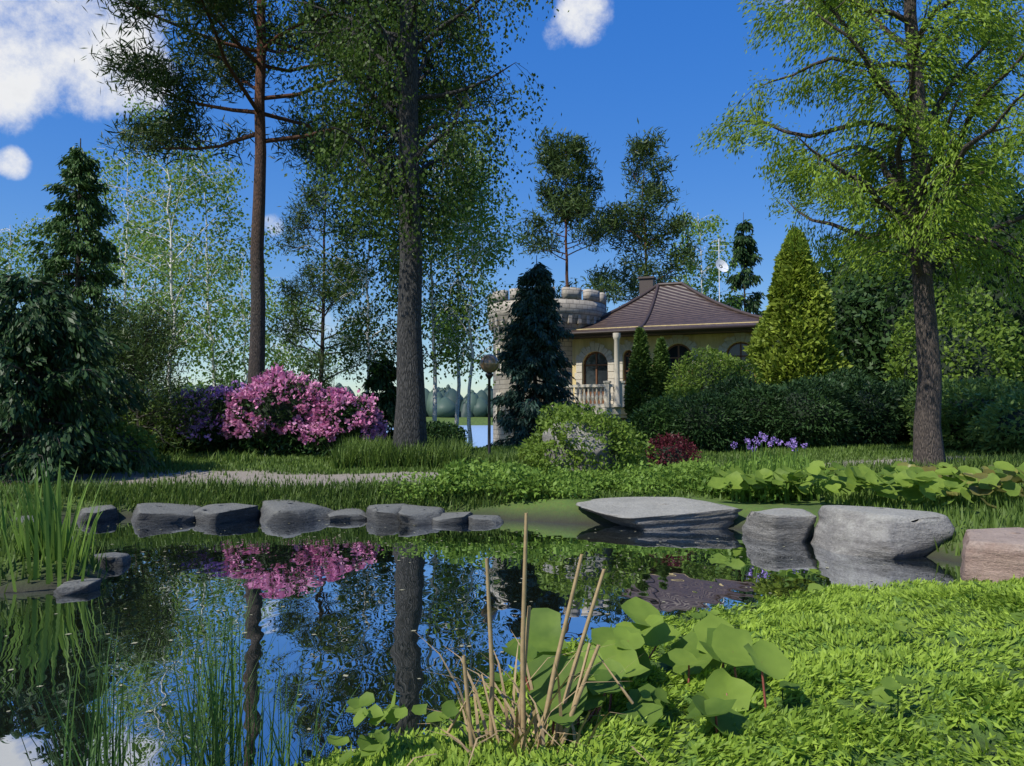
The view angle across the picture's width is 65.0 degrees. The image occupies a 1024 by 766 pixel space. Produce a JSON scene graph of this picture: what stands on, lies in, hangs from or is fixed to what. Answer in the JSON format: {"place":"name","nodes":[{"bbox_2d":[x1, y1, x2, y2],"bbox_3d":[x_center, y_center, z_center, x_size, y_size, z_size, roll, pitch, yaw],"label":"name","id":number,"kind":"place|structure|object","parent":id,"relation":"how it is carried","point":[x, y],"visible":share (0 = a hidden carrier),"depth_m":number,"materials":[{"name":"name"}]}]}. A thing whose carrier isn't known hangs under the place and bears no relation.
{"place":"outdoors","nodes":[
{"label":"outdoors","id":0,"kind":"place"},
{"bbox_2d":[386,425,492,447],"bbox_3d":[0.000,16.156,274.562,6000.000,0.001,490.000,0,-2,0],"label":"lake water","id":1,"kind":"structure","parent":0,"point":[479,435],"depth_m":208.38,"materials":[{"name":"blue liquid"}]},
{"bbox_2d":[0,518,963,765],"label":"pond water","id":2,"kind":"structure","parent":0,"point":[678,572],"depth_m":6.41,"materials":[{"name":"blue liquid"}]},
{"bbox_2d":[0,556,363,765],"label":"rushes","id":3,"kind":"object","parent":2,"relation":"on","point":[216,756],"visible":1,"depth_m":3.31,"materials":[{"name":"green plant"}]},
{"bbox_2d":[0,446,832,591],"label":"iris leaves","id":4,"kind":"object","parent":2,"relation":"on","point":[47,518],"visible":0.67,"depth_m":7.30,"materials":[{"name":"green plant"}]},
{"bbox_2d":[6,520,885,765],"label":"floating pond leaves","id":5,"kind":"object","parent":2,"relation":"on","point":[366,601],"visible":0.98,"depth_m":6.55,"materials":[{"name":"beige plant"}]},
{"bbox_2d":[0,417,1022,593],"bbox_3d":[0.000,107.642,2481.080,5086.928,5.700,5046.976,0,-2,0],"label":"ground","id":6,"kind":"structure","parent":0,"point":[556,510],"depth_m":11.88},
{"bbox_2d":[0,214,56,390],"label":"birch tree","id":7,"kind":"object","parent":6,"relation":"on","point":[12,250],"depth_m":35.82,"materials":[{"name":"green plant"}]},
{"bbox_2d":[0,377,128,450],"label":"shrub","id":8,"kind":"object","parent":6,"relation":"on","point":[91,395],"depth_m":18.62,"materials":[{"name":"green plant"}]},
{"bbox_2d":[16,515,130,595],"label":"bank rocks","id":9,"kind":"object","parent":6,"relation":"on","point":[88,585],"visible":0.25,"depth_m":7.03,"materials":[{"name":"grey stone"}]},
{"bbox_2d":[12,138,145,419],"bbox_3d":[-13.038,-2.225,24.039,4.486,10.364,4.410,0,-2,0],"label":"spruce","id":10,"kind":"object","parent":6,"relation":"on","point":[85,184],"depth_m":23.94,"materials":[{"name":"green plant"}]},
{"bbox_2d":[0,260,165,486],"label":"spruce tree","id":11,"kind":"object","parent":6,"relation":"on","point":[21,354],"depth_m":14.16,"materials":[{"name":"green plant"}]},
{"bbox_2d":[19,139,193,383],"bbox_3d":[-17.035,-2.906,35.265,6.846,15.138,7.262,0,-2,0],"label":"birch tree","id":12,"kind":"object","parent":6,"relation":"on","point":[133,214],"depth_m":35.30,"materials":[{"name":"green plant"}]},
{"bbox_2d":[54,420,158,472],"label":"shrub","id":13,"kind":"object","parent":6,"relation":"on","point":[148,438],"depth_m":15.76,"materials":[{"name":"green plant"}]},
{"bbox_2d":[72,273,242,462],"bbox_3d":[-8.476,-0.236,18.532,4.179,4.719,4.026,0,-2,0],"label":"bush","id":14,"kind":"object","parent":6,"relation":"on","point":[156,343],"depth_m":18.23,"materials":[{"name":"green plant"}]},
{"bbox_2d":[112,404,205,453],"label":"shrub","id":15,"kind":"object","parent":6,"relation":"on","point":[163,451],"depth_m":18.78,"materials":[{"name":"green plant"}]},
{"bbox_2d":[71,94,250,398],"bbox_3d":[-13.081,-3.775,29.776,6.341,14.206,5.803,0,-2,0],"label":"birch tree","id":16,"kind":"object","parent":6,"relation":"on","point":[199,262],"depth_m":29.69,"materials":[{"name":"green plant"}]},
{"bbox_2d":[95,219,227,405],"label":"birch tree","id":17,"kind":"object","parent":6,"relation":"on","point":[178,289],"depth_m":40.15,"materials":[{"name":"green plant"}]},
{"bbox_2d":[120,142,286,390],"bbox_3d":[-12.534,-3.108,33.254,6.574,13.971,5.883,0,-2,0],"label":"birch tree","id":18,"kind":"object","parent":6,"relation":"on","point":[227,206],"depth_m":32.76,"materials":[{"name":"green plant"}]},
{"bbox_2d":[170,378,255,453],"bbox_3d":[-7.362,1.000,19.616,2.453,2.346,2.414,0,-2,0],"label":"rhododendron bush","id":19,"kind":"object","parent":6,"relation":"on","point":[208,445],"depth_m":19.02,"materials":[{"name":"purple plant"}]},
{"bbox_2d":[187,243,299,389],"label":"birch tree","id":20,"kind":"object","parent":6,"relation":"on","point":[270,280],"depth_m":42.22,"materials":[{"name":"green plant"}]},
{"bbox_2d":[14,382,492,417],"bbox_3d":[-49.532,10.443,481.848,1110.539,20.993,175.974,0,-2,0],"label":"shore forest","id":21,"kind":"object","parent":6,"relation":"on","point":[446,403],"visible":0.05,"depth_m":466.51,"materials":[{"name":"plant"}]},
{"bbox_2d":[221,362,342,456],"bbox_3d":[-5.447,0.799,19.163,3.021,2.615,2.400,0,-2,0],"label":"rhododendron bush","id":22,"kind":"object","parent":6,"relation":"on","point":[242,428],"depth_m":18.59,"materials":[{"name":"pink plant"}]},
{"bbox_2d":[55,0,522,383],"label":"pine tree","id":23,"kind":"object","parent":6,"relation":"on","point":[234,58],"depth_m":22.00,"materials":[{"name":"green plant"}]},
{"bbox_2d":[77,499,503,525],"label":"rocks","id":24,"kind":"object","parent":6,"relation":"on","point":[281,511],"visible":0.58,"depth_m":11.49,"materials":[{"name":"grey stone"}]},
{"bbox_2d":[241,294,346,392],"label":"birch tree","id":25,"kind":"object","parent":6,"relation":"on","point":[272,359],"depth_m":39.76,"materials":[{"name":"green plant"}]},
{"bbox_2d":[265,105,389,390],"bbox_3d":[-7.558,-3.750,32.111,5.384,14.766,5.596,0,-2,0],"label":"pine tree","id":26,"kind":"object","parent":6,"relation":"on","point":[293,329],"depth_m":31.64,"materials":[{"name":"green plant"}]},
{"bbox_2d":[301,386,387,456],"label":"rhododendron bush","id":27,"kind":"object","parent":6,"relation":"on","point":[373,431],"depth_m":18.48,"materials":[{"name":"pink plant"}]},
{"bbox_2d":[284,162,444,394],"bbox_3d":[-4.854,-2.511,26.943,5.273,10.858,5.216,0,-2,0],"label":"birch tree","id":28,"kind":"object","parent":6,"relation":"on","point":[357,321],"depth_m":26.88,"materials":[{"name":"green plant"}]},
{"bbox_2d":[358,356,396,441],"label":"conifer shrub","id":29,"kind":"object","parent":6,"relation":"on","point":[376,383],"depth_m":26.63,"materials":[{"name":"green plant"}]},
{"bbox_2d":[238,0,568,452],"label":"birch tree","id":30,"kind":"object","parent":6,"relation":"on","point":[389,118],"depth_m":17.06,"materials":[{"name":"green plant"}]},
{"bbox_2d":[357,116,514,420],"bbox_3d":[-2.664,-3.266,27.935,5.565,12.555,5.967,0,-2,0],"label":"birch tree","id":31,"kind":"object","parent":6,"relation":"on","point":[450,305],"depth_m":27.53,"materials":[{"name":"green plant"}]},
{"bbox_2d":[364,114,526,424],"bbox_3d":[-2.444,-3.292,29.983,6.006,13.215,6.459,0,-2,0],"label":"birch tree","id":32,"kind":"object","parent":6,"relation":"on","point":[428,329],"depth_m":29.89,"materials":[{"name":"green plant"}]},
{"bbox_2d":[426,419,467,444],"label":"bush by birch","id":33,"kind":"object","parent":6,"relation":"on","point":[432,426],"depth_m":19.19,"materials":[{"name":"green plant"}]},
{"bbox_2d":[421,151,533,445],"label":"birch tree","id":34,"kind":"object","parent":6,"relation":"on","point":[488,263],"depth_m":25.93,"materials":[{"name":"green plant"}]},
{"bbox_2d":[485,373,492,453],"bbox_3d":[-0.495,0.773,17.483,0.180,1.990,0.180,0,-2,0],"label":"lamp post","id":35,"kind":"object","parent":6,"relation":"on","point":[489,376],"visible":0.68,"depth_m":17.46,"materials":[{"name":"black metal"}]},
{"bbox_2d":[480,354,498,372],"bbox_3d":[-0.495,-0.421,17.534,0.420,0.420,0.420,0,-2,0],"label":"lamp globe","id":36,"kind":"object","parent":35,"relation":"on","point":[489,363],"visible":1,"depth_m":17.39,"materials":[{"name":"glass"}]},
{"bbox_2d":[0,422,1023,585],"bbox_3d":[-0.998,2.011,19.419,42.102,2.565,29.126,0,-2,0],"label":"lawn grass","id":37,"kind":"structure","parent":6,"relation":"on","point":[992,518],"depth_m":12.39,"materials":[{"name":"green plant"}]},
{"bbox_2d":[1,433,1023,592],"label":"tall grass tufts","id":38,"kind":"object","parent":6,"relation":"on","point":[433,453],"visible":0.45,"depth_m":12.60,"materials":[{"name":"green plant"}]},
{"bbox_2d":[407,513,644,765],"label":"dry reed stalks","id":39,"kind":"object","parent":6,"relation":"on","point":[521,732],"visible":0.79,"depth_m":3.40,"materials":[{"name":"beige plant"}]},
{"bbox_2d":[485,255,594,446],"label":"blue spruce","id":40,"kind":"object","parent":6,"relation":"on","point":[540,321],"depth_m":24.62,"materials":[{"name":"plant"}]},
{"bbox_2d":[487,287,606,445],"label":"tower walls","id":41,"kind":"structure","parent":6,"relation":"on","point":[592,304],"depth_m":38.39,"materials":[{"name":"grey stone"}]},
{"bbox_2d":[496,345,558,418],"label":"quoins","id":42,"kind":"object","parent":41,"relation":"attached to","point":[501,349],"depth_m":39.06,"materials":[{"name":"beige stone"}]},
{"bbox_2d":[489,314,600,330],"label":"tower battlement corbels","id":43,"kind":"object","parent":41,"relation":"attached to","point":[578,320],"visible":0.27,"depth_m":38.37,"materials":[{"name":"grey stone"}]},
{"bbox_2d":[488,121,629,324],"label":"pine tree","id":44,"kind":"object","parent":6,"relation":"on","point":[559,162],"depth_m":48.71,"materials":[{"name":"green plant"}]},
{"bbox_2d":[542,421,616,472],"bbox_3d":[1.268,1.779,14.621,1.442,2.173,1.427,0,-2,0],"label":"mound rock","id":45,"kind":"object","parent":6,"relation":"on","point":[546,435],"visible":0.25,"depth_m":14.25,"materials":[{"name":"grey stone"}]},
{"bbox_2d":[514,401,660,475],"bbox_3d":[1.301,1.282,14.574,2.530,1.931,2.746,0,-2,0],"label":"bush","id":46,"kind":"object","parent":6,"relation":"on","point":[529,455],"visible":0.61,"depth_m":13.80,"materials":[{"name":"green plant"}]},
{"bbox_2d":[374,453,834,504],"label":"ground cover plants","id":47,"kind":"object","parent":6,"relation":"on","point":[673,477],"visible":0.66,"depth_m":12.46,"materials":[{"name":"green plant"}]},
{"bbox_2d":[622,327,653,421],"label":"thuja column","id":48,"kind":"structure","parent":6,"relation":"on","point":[630,400],"depth_m":28.27,"materials":[{"name":"green plant"}]},
{"bbox_2d":[519,640,766,734],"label":"plant stems","id":49,"kind":"object","parent":6,"relation":"on","point":[650,655],"visible":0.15,"depth_m":3.63,"materials":[{"name":"plant"}]},
{"bbox_2d":[582,118,706,305],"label":"pine tree","id":50,"kind":"object","parent":6,"relation":"on","point":[652,188],"depth_m":51.30,"materials":[{"name":"green plant"}]},
{"bbox_2d":[502,597,791,735],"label":"butterbur leaves","id":51,"kind":"object","parent":6,"relation":"on","point":[712,641],"visible":0.87,"depth_m":3.77,"materials":[{"name":"green plant"}]},
{"bbox_2d":[626,395,689,446],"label":"conifer hedge","id":52,"kind":"object","parent":6,"relation":"on","point":[651,408],"depth_m":19.92,"materials":[{"name":"green plant"}]},
{"bbox_2d":[294,575,1023,765],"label":"plants","id":53,"kind":"object","parent":6,"relation":"on","point":[831,601],"visible":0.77,"depth_m":3.75,"materials":[{"name":"green plant"}]},
{"bbox_2d":[327,672,508,765],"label":"leaves","id":54,"kind":"object","parent":53,"relation":"on","point":[392,713],"visible":0.93,"depth_m":3.39,"materials":[{"name":"green plant"}]},
{"bbox_2d":[649,337,672,397],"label":"thuja column","id":55,"kind":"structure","parent":6,"relation":"on","point":[661,360],"depth_m":28.14,"materials":[{"name":"green plant"}]},
{"bbox_2d":[644,432,702,467],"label":"red shrub","id":56,"kind":"object","parent":6,"relation":"on","point":[681,446],"depth_m":14.72,"materials":[{"name":"red plant"}]},
{"bbox_2d":[661,387,700,408],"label":"shrub","id":57,"kind":"object","parent":6,"relation":"on","point":[681,392],"depth_m":23.89,"materials":[{"name":"green plant"}]},
{"bbox_2d":[348,582,1023,765],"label":"ground cover mat","id":58,"kind":"object","parent":6,"relation":"on","point":[976,730],"visible":0.12,"depth_m":3.73,"materials":[{"name":"green plant"}]},
{"bbox_2d":[663,209,745,311],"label":"birch tree","id":59,"kind":"object","parent":6,"relation":"on","point":[710,225],"depth_m":57.91,"materials":[{"name":"green plant"}]},
{"bbox_2d":[655,391,760,451],"bbox_3d":[4.775,1.100,19.982,2.690,1.825,2.439,0,-2,0],"label":"conifer hedge","id":60,"kind":"object","parent":6,"relation":"on","point":[698,400],"depth_m":19.28,"materials":[{"name":"green plant"}]},
{"bbox_2d":[663,344,765,397],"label":"shrub","id":61,"kind":"object","parent":6,"relation":"on","point":[694,368],"depth_m":25.09,"materials":[{"name":"green plant"}]},
{"bbox_2d":[698,374,762,407],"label":"conifer hedge","id":62,"kind":"object","parent":6,"relation":"on","point":[731,381],"depth_m":21.04,"materials":[{"name":"green plant"}]},
{"bbox_2d":[723,212,766,315],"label":"spruce","id":63,"kind":"object","parent":6,"relation":"on","point":[741,240],"depth_m":61.91,"materials":[{"name":"green plant"}]},
{"bbox_2d":[720,381,804,447],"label":"conifer hedge","id":64,"kind":"object","parent":6,"relation":"on","point":[758,390],"depth_m":19.75,"materials":[{"name":"green plant"}]},
{"bbox_2d":[752,282,773,376],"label":"tree","id":65,"kind":"object","parent":6,"relation":"on","point":[763,333],"visible":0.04,"depth_m":27.18,"materials":[{"name":"green plant"}]},
{"bbox_2d":[576,497,955,558],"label":"boulders","id":66,"kind":"object","parent":6,"relation":"on","point":[879,532],"visible":0.59,"depth_m":9.60,"materials":[{"name":"grey stone"}]},
{"bbox_2d":[731,431,807,467],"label":"flowers","id":67,"kind":"object","parent":6,"relation":"on","point":[779,443],"depth_m":13.51,"materials":[{"name":"purple plant"}]},
{"bbox_2d":[742,227,852,385],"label":"conical evergreen tree","id":68,"kind":"object","parent":6,"relation":"on","point":[795,278],"depth_m":26.38,"materials":[{"name":"green plant"}]},
{"bbox_2d":[758,373,866,448],"bbox_3d":[7.412,0.852,20.061,2.949,2.227,2.795,0,-2,0],"label":"conifer hedge","id":69,"kind":"object","parent":6,"relation":"on","point":[821,385],"depth_m":19.33,"materials":[{"name":"green plant"}]},
{"bbox_2d":[606,581,1023,718],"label":"leafy plants","id":70,"kind":"object","parent":6,"relation":"on","point":[884,693],"depth_m":3.66,"materials":[{"name":"green plant"}]},
{"bbox_2d":[780,365,885,432],"bbox_3d":[8.781,0.697,21.954,3.298,2.345,2.935,0,-2,0],"label":"conifer hedge","id":71,"kind":"object","parent":6,"relation":"on","point":[838,375],"depth_m":21.45,"materials":[{"name":"green plant"}]},
{"bbox_2d":[691,0,1023,468],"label":"larch tree","id":72,"kind":"object","parent":6,"relation":"on","point":[980,35],"depth_m":13.76,"materials":[{"name":"green plant"}]},
{"bbox_2d":[816,226,900,381],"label":"tree","id":73,"kind":"object","parent":6,"relation":"on","point":[827,275],"depth_m":32.20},
{"bbox_2d":[822,374,909,444],"bbox_3d":[8.801,0.866,20.458,2.672,2.166,2.554,0,-2,0],"label":"conifer hedge","id":74,"kind":"object","parent":6,"relation":"on","point":[889,434],"depth_m":19.67,"materials":[{"name":"green plant"}]},
{"bbox_2d":[708,460,1023,507],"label":"bergenia","id":75,"kind":"object","parent":6,"relation":"on","point":[917,484],"depth_m":10.58,"materials":[{"name":"green plant"}]},
{"bbox_2d":[867,377,915,440],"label":"conifer hedge","id":76,"kind":"object","parent":6,"relation":"on","point":[903,385],"depth_m":20.49,"materials":[{"name":"green plant"}]},
{"bbox_2d":[829,157,1023,392],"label":"tree","id":77,"kind":"object","parent":6,"relation":"on","point":[881,305],"depth_m":28.33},
{"bbox_2d":[881,280,1023,395],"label":"tree","id":78,"kind":"object","parent":6,"relation":"on","point":[989,344],"depth_m":23.05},
{"bbox_2d":[898,375,1023,452],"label":"bush","id":79,"kind":"object","parent":6,"relation":"on","point":[968,392],"depth_m":18.07,"materials":[{"name":"green plant"}]},
{"bbox_2d":[960,527,1023,582],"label":"pink boulder","id":80,"kind":"object","parent":6,"relation":"on","point":[994,554],"visible":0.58,"depth_m":7.29,"materials":[{"name":"stone"}]},
{"bbox_2d":[964,389,1023,458],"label":"bush","id":81,"kind":"object","parent":6,"relation":"on","point":[989,439],"depth_m":16.36,"materials":[{"name":"green plant"}]},
{"bbox_2d":[0,0,1023,397],"label":"sky","id":82,"kind":"structure","parent":0,"point":[672,65],"materials":[{"name":"blue"}]},
{"bbox_2d":[582,407,626,417],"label":"balcony slab","id":83,"kind":"structure","parent":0,"point":[619,412],"depth_m":35.15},
{"bbox_2d":[552,381,624,407],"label":"balcony rails","id":84,"kind":"object","parent":83,"relation":"on","point":[606,385],"visible":0.41,"depth_m":35.13,"materials":[{"name":"white stone"}]},
{"bbox_2d":[556,387,624,403],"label":"balcony balusters","id":85,"kind":"object","parent":83,"relation":"on","point":[597,397],"visible":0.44,"depth_m":35.40,"materials":[{"name":"white stone"}]},
{"bbox_2d":[613,333,620,406],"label":"balcony columns","id":86,"kind":"structure","parent":83,"relation":"on","point":[616,337],"depth_m":35.07,"materials":[{"name":"white stone"}]},
{"bbox_2d":[572,321,758,401],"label":"house walls","id":87,"kind":"structure","parent":0,"point":[715,341],"depth_m":36.49,"materials":[{"name":"beige paint"}]},
{"bbox_2d":[575,333,751,403],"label":"house window surrounds","id":88,"kind":"object","parent":87,"relation":"attached to","point":[627,345],"visible":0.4,"depth_m":36.94,"materials":[{"name":"beige stone"}]},
{"bbox_2d":[571,285,758,331],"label":"house roof","id":89,"kind":"structure","parent":87,"relation":"on","point":[676,306],"depth_m":38.03,"materials":[{"name":"brown tile"}]},
{"bbox_2d":[638,276,655,294],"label":"house chimney","id":90,"kind":"object","parent":89,"relation":"on","point":[646,283],"visible":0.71,"depth_m":41.39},
{"bbox_2d":[560,328,753,338],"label":"roof fascia","id":91,"kind":"structure","parent":89,"relation":"attached to","point":[678,332],"depth_m":35.42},
{"bbox_2d":[570,325,754,334],"bbox_3d":[8.278,-2.122,40.563,12.437,0.121,11.158,-1,-3,20],"label":"roof gutter","id":92,"kind":"object","parent":91,"relation":"attached to","point":[669,329],"visible":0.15,"depth_m":35.16,"materials":[{"name":"brown metal"}]},
{"bbox_2d":[600,282,761,327],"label":"house roof hips","id":93,"kind":"object","parent":89,"relation":"attached to","point":[656,288],"visible":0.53,"depth_m":39.31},
{"bbox_2d":[714,239,728,301],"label":"antenna dish","id":94,"kind":"object","parent":89,"relation":"attached to","point":[722,265],"visible":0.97,"depth_m":40.72,"materials":[{"name":"white metal"}]},
{"bbox_2d":[584,342,755,403],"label":"house window frames","id":95,"kind":"structure","parent":87,"relation":"in","point":[678,357],"depth_m":37.07,"materials":[{"name":"wood"}]},
{"bbox_2d":[586,344,752,391],"bbox_3d":[7.930,-0.320,36.508,9.043,2.853,2.901,0,-2,0],"label":"window glass","id":96,"kind":"object","parent":95,"relation":"in","point":[602,373],"visible":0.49,"depth_m":37.53,"materials":[{"name":"black glass"}]}
]}

